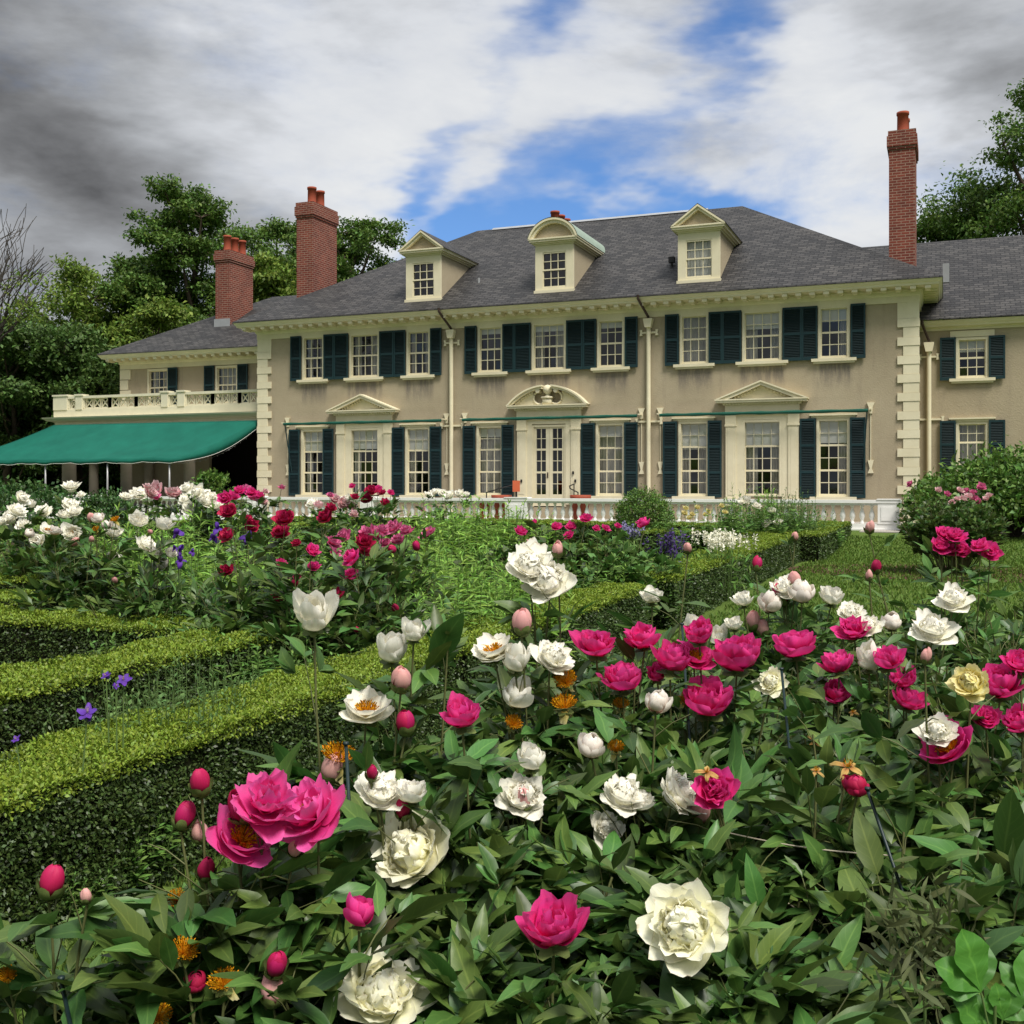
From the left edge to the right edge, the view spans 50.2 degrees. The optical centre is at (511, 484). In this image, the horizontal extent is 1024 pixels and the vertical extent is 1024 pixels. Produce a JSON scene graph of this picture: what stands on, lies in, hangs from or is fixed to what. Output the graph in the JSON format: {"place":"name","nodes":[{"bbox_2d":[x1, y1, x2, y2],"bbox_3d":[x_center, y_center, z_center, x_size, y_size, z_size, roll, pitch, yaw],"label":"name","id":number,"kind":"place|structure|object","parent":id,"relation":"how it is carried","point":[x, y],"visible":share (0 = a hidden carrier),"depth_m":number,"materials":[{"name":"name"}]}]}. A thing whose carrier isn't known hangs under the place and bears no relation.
{"place":"outdoors","nodes":[
{"label":"outdoors","id":0,"kind":"place"},
{"bbox_2d":[1,538,657,628],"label":"garden soil","id":1,"kind":"structure","parent":0,"point":[200,568],"depth_m":23.80,"materials":[{"name":"brown soil"}]},
{"bbox_2d":[0,473,86,527],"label":"leafy shrub","id":2,"kind":"object","parent":1,"relation":"on","point":[46,495],"visible":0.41,"depth_m":30.43,"materials":[{"name":"green plant"}]},
{"bbox_2d":[0,480,110,598],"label":"peony plant","id":3,"kind":"object","parent":1,"relation":"on","point":[71,511],"visible":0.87,"depth_m":12.50,"materials":[{"name":"green plant"}]},
{"bbox_2d":[2,513,163,618],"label":"peony plant","id":4,"kind":"object","parent":1,"relation":"on","point":[59,581],"visible":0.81,"depth_m":9.39,"materials":[{"name":"green plant"}]},
{"bbox_2d":[0,629,275,753],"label":"boxwood hedge","id":5,"kind":"object","parent":1,"relation":"on","point":[31,693],"visible":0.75,"depth_m":6.29,"materials":[{"name":"green plant"}]},
{"bbox_2d":[38,654,244,781],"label":"leafy perennial","id":6,"kind":"object","parent":1,"relation":"on","point":[137,707],"visible":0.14,"depth_m":4.90,"materials":[{"name":"green plant"}]},
{"bbox_2d":[101,671,182,896],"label":"columbine plant","id":7,"kind":"object","parent":1,"relation":"on","point":[124,679],"visible":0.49,"depth_m":4.28,"materials":[{"name":"green plant"}]},
{"bbox_2d":[68,509,227,623],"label":"peony plant","id":8,"kind":"object","parent":1,"relation":"on","point":[153,551],"visible":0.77,"depth_m":8.78,"materials":[{"name":"green plant"}]},
{"bbox_2d":[94,480,204,564],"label":"peony plant","id":9,"kind":"object","parent":1,"relation":"on","point":[153,490],"visible":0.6,"depth_m":15.25,"materials":[{"name":"green plant"}]},
{"bbox_2d":[0,605,299,668],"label":"boxwood hedge","id":10,"kind":"object","parent":1,"relation":"on","point":[26,635],"visible":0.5,"depth_m":8.37,"materials":[{"name":"green plant"}]},
{"bbox_2d":[133,481,255,575],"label":"peony plant","id":11,"kind":"object","parent":1,"relation":"on","point":[184,497],"visible":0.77,"depth_m":14.60,"materials":[{"name":"green plant"}]},
{"bbox_2d":[0,640,463,953],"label":"boxwood hedge","id":12,"kind":"object","parent":1,"relation":"on","point":[60,808],"visible":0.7,"depth_m":4.35,"materials":[{"name":"green plant"}]},
{"bbox_2d":[206,484,300,591],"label":"peony plant","id":13,"kind":"object","parent":1,"relation":"on","point":[251,493],"visible":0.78,"depth_m":15.35,"materials":[{"name":"green plant"}]},
{"bbox_2d":[177,502,350,625],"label":"peony plant","id":14,"kind":"object","parent":1,"relation":"on","point":[258,551],"visible":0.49,"depth_m":8.51,"materials":[{"name":"green plant"}]},
{"bbox_2d":[165,538,401,669],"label":"peony plant","id":15,"kind":"object","parent":1,"relation":"on","point":[286,621],"visible":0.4,"depth_m":7.77,"materials":[{"name":"green plant"}]},
{"bbox_2d":[278,492,367,577],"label":"peony plant","id":16,"kind":"object","parent":1,"relation":"on","point":[344,503],"visible":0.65,"depth_m":15.03,"materials":[{"name":"green plant"}]},
{"bbox_2d":[334,483,412,592],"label":"peony plant","id":17,"kind":"object","parent":1,"relation":"on","point":[365,496],"visible":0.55,"depth_m":14.98,"materials":[{"name":"green plant"}]},
{"bbox_2d":[282,532,485,665],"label":"peony plant","id":18,"kind":"object","parent":1,"relation":"on","point":[370,600],"visible":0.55,"depth_m":8.03,"materials":[{"name":"green plant"}]},
{"bbox_2d":[298,519,473,628],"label":"peony plant","id":19,"kind":"object","parent":1,"relation":"on","point":[379,532],"visible":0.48,"depth_m":9.43,"materials":[{"name":"green plant"}]},
{"bbox_2d":[383,491,509,573],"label":"leafy perennial","id":20,"kind":"object","parent":1,"relation":"on","point":[444,532],"visible":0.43,"depth_m":19.31,"materials":[{"name":"green plant"}]},
{"bbox_2d":[411,531,529,618],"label":"leafy perennial","id":21,"kind":"object","parent":1,"relation":"on","point":[432,569],"visible":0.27,"depth_m":10.13,"materials":[{"name":"green plant"}]},
{"bbox_2d":[419,581,649,721],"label":"boxwood hedge","id":22,"kind":"object","parent":1,"relation":"on","point":[622,598],"visible":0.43,"depth_m":9.43,"materials":[{"name":"green plant"}]},
{"bbox_2d":[453,513,631,595],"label":"peony plant","id":23,"kind":"object","parent":1,"relation":"on","point":[569,532],"visible":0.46,"depth_m":12.35,"materials":[{"name":"green plant"}]},
{"bbox_2d":[548,517,693,588],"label":"peony plant","id":24,"kind":"object","parent":1,"relation":"on","point":[634,570],"visible":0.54,"depth_m":12.21,"materials":[{"name":"green plant"}]},
{"bbox_2d":[582,532,801,629],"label":"boxwood hedge","id":25,"kind":"object","parent":1,"relation":"on","point":[773,551],"visible":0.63,"depth_m":14.34,"materials":[{"name":"green plant"}]},
{"bbox_2d":[0,518,1023,1023],"bbox_3d":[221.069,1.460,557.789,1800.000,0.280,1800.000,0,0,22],"label":"lawn","id":26,"kind":"structure","parent":0,"point":[706,614],"depth_m":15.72,"materials":[{"name":"green plant"}]},
{"bbox_2d":[0,203,57,341],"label":"bare tree","id":27,"kind":"object","parent":26,"relation":"on","point":[10,310],"visible":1,"depth_m":33.75,"materials":[{"name":"grey plant"}]},
{"bbox_2d":[0,315,77,486],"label":"deciduous tree","id":28,"kind":"object","parent":26,"relation":"on","point":[14,394],"visible":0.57,"depth_m":49.22,"materials":[{"name":"green plant"}]},
{"bbox_2d":[0,313,131,491],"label":"deciduous tree","id":29,"kind":"object","parent":26,"relation":"on","point":[74,342],"visible":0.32,"depth_m":49.71,"materials":[{"name":"green plant"}]},
{"bbox_2d":[1,252,135,360],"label":"deciduous tree","id":30,"kind":"object","parent":26,"relation":"on","point":[76,282],"visible":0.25,"depth_m":58.19,"materials":[{"name":"green plant"}]},
{"bbox_2d":[40,350,164,479],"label":"deciduous tree","id":31,"kind":"object","parent":26,"relation":"on","point":[97,369],"visible":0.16,"depth_m":48.89,"materials":[{"name":"green plant"}]},
{"bbox_2d":[87,290,198,356],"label":"deciduous tree","id":32,"kind":"object","parent":26,"relation":"on","point":[162,313],"visible":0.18,"depth_m":52.66,"materials":[{"name":"green plant"}]},
{"bbox_2d":[94,172,236,330],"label":"deciduous tree","id":33,"kind":"object","parent":26,"relation":"on","point":[169,230],"visible":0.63,"depth_m":58.93,"materials":[{"name":"green plant"}]},
{"bbox_2d":[195,214,296,305],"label":"deciduous tree","id":34,"kind":"object","parent":26,"relation":"on","point":[274,230],"visible":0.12,"depth_m":64.70,"materials":[{"name":"green plant"}]},
{"bbox_2d":[247,251,296,302],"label":"deciduous tree","id":35,"kind":"object","parent":26,"relation":"on","point":[270,276],"visible":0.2,"depth_m":55.46,"materials":[{"name":"green plant"}]},
{"bbox_2d":[337,215,414,282],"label":"deciduous tree","id":36,"kind":"object","parent":26,"relation":"on","point":[360,233],"visible":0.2,"depth_m":65.63,"materials":[{"name":"green plant"}]},
{"bbox_2d":[42,110,1023,522],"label":"mansion","id":37,"kind":"structure","parent":26,"relation":"on","point":[698,352],"depth_m":37.93,"materials":[{"name":"paint"}]},
{"bbox_2d":[349,428,378,494],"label":"window","id":38,"kind":"structure","parent":37,"relation":"in","point":[359,438],"depth_m":41.08,"materials":[{"name":"beige paint"}]},
{"bbox_2d":[399,423,435,497],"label":"window","id":39,"kind":"structure","parent":37,"relation":"in","point":[416,434],"depth_m":40.22,"materials":[{"name":"beige paint"}]},
{"bbox_2d":[470,421,508,497],"bbox_3d":[-0.763,-0.843,39.083,1.450,2.785,0.365,0,0,22],"label":"window","id":40,"kind":"structure","parent":37,"relation":"in","point":[490,432],"depth_m":39.17,"materials":[{"name":"beige paint"}]},
{"bbox_2d":[525,322,571,374],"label":"window","id":41,"kind":"structure","parent":37,"relation":"in","point":[560,327],"depth_m":38.29,"materials":[{"name":"beige paint"}]},
{"bbox_2d":[589,418,630,498],"bbox_3d":[3.392,-0.843,37.436,1.450,2.785,0.365,0,0,22],"label":"window","id":42,"kind":"structure","parent":37,"relation":"in","point":[611,432],"depth_m":37.51,"materials":[{"name":"beige paint"}]},
{"bbox_2d":[673,314,714,368],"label":"window","id":43,"kind":"structure","parent":37,"relation":"in","point":[693,328],"depth_m":36.45,"materials":[{"name":"beige paint"}]},
{"bbox_2d":[672,416,715,498],"bbox_3d":[6.070,-0.843,36.378,1.450,2.785,0.370,0,0,22],"label":"window","id":44,"kind":"structure","parent":37,"relation":"in","point":[692,431],"depth_m":36.43,"materials":[{"name":"beige paint"}]},
{"bbox_2d":[735,310,788,366],"bbox_3d":[8.153,-4.758,35.552,1.680,1.825,0.370,0,0,22],"label":"window","id":45,"kind":"structure","parent":37,"relation":"in","point":[752,321],"depth_m":35.58,"materials":[{"name":"beige paint"}]},
{"bbox_2d":[742,419,781,496],"bbox_3d":[8.168,-0.857,35.592,1.280,2.505,0.285,0,0,22],"label":"window","id":46,"kind":"structure","parent":37,"relation":"in","point":[761,433],"depth_m":35.60,"materials":[{"name":"beige paint"}]},
{"bbox_2d":[809,413,856,499],"bbox_3d":[10.226,-0.843,34.730,1.450,2.785,0.369,0,0,22],"label":"window","id":47,"kind":"structure","parent":37,"relation":"in","point":[830,428],"depth_m":34.75,"materials":[{"name":"beige paint"}]},
{"bbox_2d":[811,306,856,363],"bbox_3d":[10.244,-4.758,34.723,1.380,1.825,0.370,0,0,22],"label":"window","id":48,"kind":"structure","parent":37,"relation":"in","point":[836,313],"depth_m":34.75,"materials":[{"name":"beige paint"}]},
{"bbox_2d":[949,417,995,489],"bbox_3d":[14.856,-0.942,35.259,1.390,2.415,0.365,0,0,22],"label":"window","id":49,"kind":"structure","parent":37,"relation":"in","point":[968,432],"depth_m":35.33,"materials":[{"name":"beige paint"}]},
{"bbox_2d":[609,483,679,533],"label":"round shrub","id":50,"kind":"object","parent":26,"relation":"on","point":[628,507],"visible":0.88,"depth_m":26.72,"materials":[{"name":"green plant"}]},
{"bbox_2d":[681,527,758,601],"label":"phlox plant","id":51,"kind":"object","parent":26,"relation":"on","point":[712,538],"visible":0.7,"depth_m":14.93,"materials":[{"name":"white plant"}]},
{"bbox_2d":[620,520,851,561],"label":"boxwood hedge","id":52,"kind":"object","parent":26,"relation":"on","point":[820,544],"visible":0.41,"depth_m":23.57,"materials":[{"name":"green plant"}]},
{"bbox_2d":[788,564,1023,582],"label":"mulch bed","id":53,"kind":"object","parent":26,"relation":"on","point":[1005,580],"visible":0.22,"depth_m":19.92,"materials":[{"name":"brown soil"}]},
{"bbox_2d":[893,480,1013,573],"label":"peony bush","id":54,"kind":"object","parent":53,"relation":"on","point":[954,513],"visible":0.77,"depth_m":19.17,"materials":[{"name":"green plant"}]},
{"bbox_2d":[899,435,1023,536],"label":"rhododendron","id":55,"kind":"object","parent":26,"relation":"on","point":[1000,474],"visible":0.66,"depth_m":27.53,"materials":[{"name":"green plant"}]},
{"bbox_2d":[917,78,1023,238],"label":"deciduous tree","id":56,"kind":"object","parent":26,"relation":"on","point":[1006,160],"visible":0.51,"depth_m":57.41,"materials":[{"name":"green plant"}]},
{"bbox_2d":[940,175,1023,240],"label":"deciduous tree","id":57,"kind":"object","parent":26,"relation":"on","point":[972,213],"visible":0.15,"depth_m":59.01,"materials":[{"name":"green plant"}]},
{"bbox_2d":[0,0,1023,344],"label":"sky","id":58,"kind":"structure","parent":0,"point":[455,119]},
{"bbox_2d":[152,513,902,525],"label":"terrace","id":59,"kind":"structure","parent":0,"point":[565,518],"depth_m":36.66,"materials":[{"name":"grey stone"}]},
{"bbox_2d":[0,420,256,510],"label":"awning","id":60,"kind":"object","parent":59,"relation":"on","point":[161,442],"visible":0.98,"depth_m":43.38,"materials":[{"name":"fabric"}]},
{"bbox_2d":[0,495,901,529],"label":"balustrade","id":61,"kind":"object","parent":59,"relation":"on","point":[888,509],"visible":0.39,"depth_m":34.63,"materials":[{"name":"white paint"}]},
{"label":"garden soil","id":62,"kind":"structure","parent":0,"visible":0},
{"bbox_2d":[0,864,175,1023],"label":"peony plant","id":63,"kind":"object","parent":62,"relation":"on","point":[29,992],"visible":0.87,"depth_m":2.61,"materials":[{"name":"green plant"}]},
{"bbox_2d":[70,890,327,1023],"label":"peony plant","id":64,"kind":"object","parent":62,"relation":"on","point":[132,940],"visible":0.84,"depth_m":2.40,"materials":[{"name":"green plant"}]},
{"bbox_2d":[36,739,388,1023],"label":"peony plant","id":65,"kind":"object","parent":62,"relation":"on","point":[260,815],"visible":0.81,"depth_m":2.58,"materials":[{"name":"green plant"}]},
{"bbox_2d":[103,894,424,1023],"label":"peony plant","id":66,"kind":"object","parent":62,"relation":"on","point":[277,992],"visible":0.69,"depth_m":2.38,"materials":[{"name":"green plant"}]},
{"bbox_2d":[235,588,469,860],"bbox_3d":[-0.415,0.955,3.380,0.908,1.295,1.001,0,0,22],"label":"peony plant","id":67,"kind":"object","parent":62,"relation":"on","point":[314,612],"visible":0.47,"depth_m":3.29,"materials":[{"name":"green plant"}]},
{"bbox_2d":[182,850,582,1023],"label":"peony plant","id":68,"kind":"object","parent":62,"relation":"on","point":[401,901],"visible":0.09,"depth_m":2.79,"materials":[{"name":"green plant"}]},
{"bbox_2d":[309,605,503,825],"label":"peony plant","id":69,"kind":"object","parent":62,"relation":"on","point":[447,643],"visible":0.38,"depth_m":3.50,"materials":[{"name":"green plant"}]},
{"bbox_2d":[275,741,539,977],"bbox_3d":[-0.293,1.132,3.065,0.790,0.941,1.049,0,0,22],"label":"peony plant","id":70,"kind":"object","parent":62,"relation":"on","point":[408,849],"visible":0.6,"depth_m":2.89,"materials":[{"name":"green plant"}]},
{"bbox_2d":[283,879,543,1023],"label":"peony plant","id":71,"kind":"object","parent":62,"relation":"on","point":[380,997],"visible":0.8,"depth_m":2.44,"materials":[{"name":"green plant"}]},
{"bbox_2d":[325,691,605,923],"bbox_3d":[-0.177,1.100,3.153,0.876,1.005,0.805,0,0,-8],"label":"peony plant","id":72,"kind":"object","parent":62,"relation":"on","point":[461,715],"visible":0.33,"depth_m":3.06,"materials":[{"name":"green plant"}]},
{"bbox_2d":[315,903,639,1023],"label":"peony plant","id":73,"kind":"object","parent":62,"relation":"on","point":[464,983],"visible":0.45,"depth_m":2.46,"materials":[{"name":"green plant"}]},
{"bbox_2d":[428,608,635,835],"bbox_3d":[0.057,1.021,3.992,1.019,1.163,0.963,0,0,41],"label":"peony plant","id":74,"kind":"object","parent":62,"relation":"on","point":[515,684],"visible":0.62,"depth_m":3.90,"materials":[{"name":"green plant"}]},
{"bbox_2d":[429,730,641,906],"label":"peony plant","id":75,"kind":"object","parent":62,"relation":"on","point":[587,767],"visible":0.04,"depth_m":3.50,"materials":[{"name":"green plant"}]},
{"bbox_2d":[385,812,705,1023],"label":"peony plant","id":76,"kind":"object","parent":62,"relation":"on","point":[616,852],"visible":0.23,"depth_m":2.85,"materials":[{"name":"green plant"}]},
{"bbox_2d":[465,536,635,778],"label":"peony plant","id":77,"kind":"object","parent":62,"relation":"on","point":[537,570],"visible":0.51,"depth_m":4.28,"materials":[{"name":"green plant"}]},
{"bbox_2d":[460,740,655,900],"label":"peony plant","id":78,"kind":"object","parent":62,"relation":"on","point":[522,795],"visible":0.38,"depth_m":3.29,"materials":[{"name":"green plant"}]},
{"bbox_2d":[416,886,784,1023],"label":"peony plant","id":79,"kind":"object","parent":62,"relation":"on","point":[551,925],"visible":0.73,"depth_m":2.44,"materials":[{"name":"green plant"}]},
{"bbox_2d":[495,924,757,1023],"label":"peony plant","id":80,"kind":"object","parent":62,"relation":"on","point":[680,997],"visible":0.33,"depth_m":2.50,"materials":[{"name":"green plant"}]},
{"bbox_2d":[516,621,747,786],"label":"peony plant","id":81,"kind":"object","parent":62,"relation":"on","point":[622,679],"visible":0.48,"depth_m":3.97,"materials":[{"name":"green plant"}]},
{"bbox_2d":[527,689,763,874],"bbox_3d":[0.446,1.127,3.606,0.903,0.950,0.941,0,0,22],"label":"peony plant","id":82,"kind":"object","parent":62,"relation":"on","point":[591,747],"visible":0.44,"depth_m":3.52,"materials":[{"name":"green plant"}]},
{"bbox_2d":[511,766,783,919],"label":"peony plant","id":83,"kind":"object","parent":62,"relation":"on","point":[627,796],"visible":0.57,"depth_m":3.27,"materials":[{"name":"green plant"}]},
{"bbox_2d":[577,542,758,739],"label":"peony plant","id":84,"kind":"object","parent":62,"relation":"on","point":[651,596],"visible":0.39,"depth_m":4.91,"materials":[{"name":"green plant"}]},
{"bbox_2d":[546,853,884,1023],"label":"peony plant","id":85,"kind":"object","parent":62,"relation":"on","point":[682,931],"visible":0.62,"depth_m":2.49,"materials":[{"name":"green plant"}]},
{"bbox_2d":[611,615,819,785],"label":"peony plant","id":86,"kind":"object","parent":62,"relation":"on","point":[709,700],"visible":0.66,"depth_m":3.96,"materials":[{"name":"green plant"}]},
{"bbox_2d":[675,660,836,758],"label":"peony plant","id":87,"kind":"object","parent":62,"relation":"on","point":[773,717],"visible":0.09,"depth_m":4.85,"materials":[{"name":"green plant"}]},
{"bbox_2d":[585,814,942,1011],"bbox_3d":[0.656,1.239,2.929,1.073,0.728,0.983,0,0,22],"label":"peony plant","id":88,"kind":"object","parent":62,"relation":"on","point":[775,910],"visible":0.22,"depth_m":2.92,"materials":[{"name":"green plant"}]},
{"bbox_2d":[683,571,870,740],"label":"peony plant","id":89,"kind":"object","parent":62,"relation":"on","point":[787,589],"visible":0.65,"depth_m":5.76,"materials":[{"name":"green plant"}]},
{"bbox_2d":[612,883,944,1023],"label":"peony plant","id":90,"kind":"object","parent":62,"relation":"on","point":[773,943],"visible":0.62,"depth_m":2.43,"materials":[{"name":"green plant"}]},
{"bbox_2d":[651,723,948,975],"bbox_3d":[0.895,1.174,3.259,1.102,0.857,1.005,0,0,22],"label":"peony plant","id":91,"kind":"object","parent":62,"relation":"on","point":[750,803],"visible":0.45,"depth_m":3.19,"materials":[{"name":"green plant"}]},
{"bbox_2d":[690,705,954,854],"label":"peony plant","id":92,"kind":"object","parent":62,"relation":"on","point":[799,754],"visible":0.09,"depth_m":3.68,"materials":[{"name":"green plant"}]},
{"bbox_2d":[748,629,900,785],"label":"peony plant","id":93,"kind":"object","parent":62,"relation":"on","point":[795,646],"visible":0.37,"depth_m":4.28,"materials":[{"name":"pink plant"}]},
{"bbox_2d":[728,877,1023,1023],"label":"peony plant","id":94,"kind":"object","parent":62,"relation":"on","point":[999,940],"visible":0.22,"depth_m":2.63,"materials":[{"name":"green plant"}]},
{"bbox_2d":[756,768,1023,998],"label":"peony plant","id":95,"kind":"object","parent":62,"relation":"on","point":[869,847],"visible":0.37,"depth_m":3.00,"materials":[{"name":"green plant"}]},
{"bbox_2d":[798,638,1010,784],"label":"peony plant","id":96,"kind":"object","parent":62,"relation":"on","point":[872,657],"visible":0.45,"depth_m":4.19,"materials":[{"name":"green plant"}]},
{"bbox_2d":[803,569,1010,777],"bbox_3d":[1.822,0.987,4.898,1.067,1.230,1.049,0,0,22],"label":"peony plant","id":97,"kind":"object","parent":62,"relation":"on","point":[931,630],"visible":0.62,"depth_m":4.77,"materials":[{"name":"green plant"}]},
{"bbox_2d":[805,647,1023,895],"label":"peony plant","id":98,"kind":"object","parent":62,"relation":"on","point":[946,741],"visible":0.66,"depth_m":3.46,"materials":[{"name":"green plant"}]},
{"bbox_2d":[840,848,996,1023],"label":"wilted plant","id":99,"kind":"object","parent":62,"relation":"on","point":[895,924],"visible":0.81,"depth_m":2.19,"materials":[{"name":"green plant"}]},
{"bbox_2d":[837,520,1023,701],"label":"peony plant","id":100,"kind":"object","parent":62,"relation":"on","point":[948,541],"visible":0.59,"depth_m":6.20,"materials":[{"name":"green plant"}]},
{"bbox_2d":[880,789,1023,989],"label":"peony plant","id":101,"kind":"object","parent":62,"relation":"on","point":[1008,833],"visible":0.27,"depth_m":2.92,"materials":[{"name":"green plant"}]},
{"bbox_2d":[906,648,1023,870],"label":"peony plant","id":102,"kind":"object","parent":62,"relation":"on","point":[1006,677],"visible":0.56,"depth_m":3.70,"materials":[{"name":"green plant"}]},
{"bbox_2d":[933,598,1023,702],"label":"peony plant","id":103,"kind":"object","parent":62,"relation":"on","point":[982,650],"visible":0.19,"depth_m":5.82,"materials":[{"name":"green plant"}]},
{"bbox_2d":[935,929,1023,1023],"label":"lobed leaf plant","id":104,"kind":"object","parent":62,"relation":"on","point":[966,971],"visible":1,"depth_m":1.75,"materials":[{"name":"green plant"}]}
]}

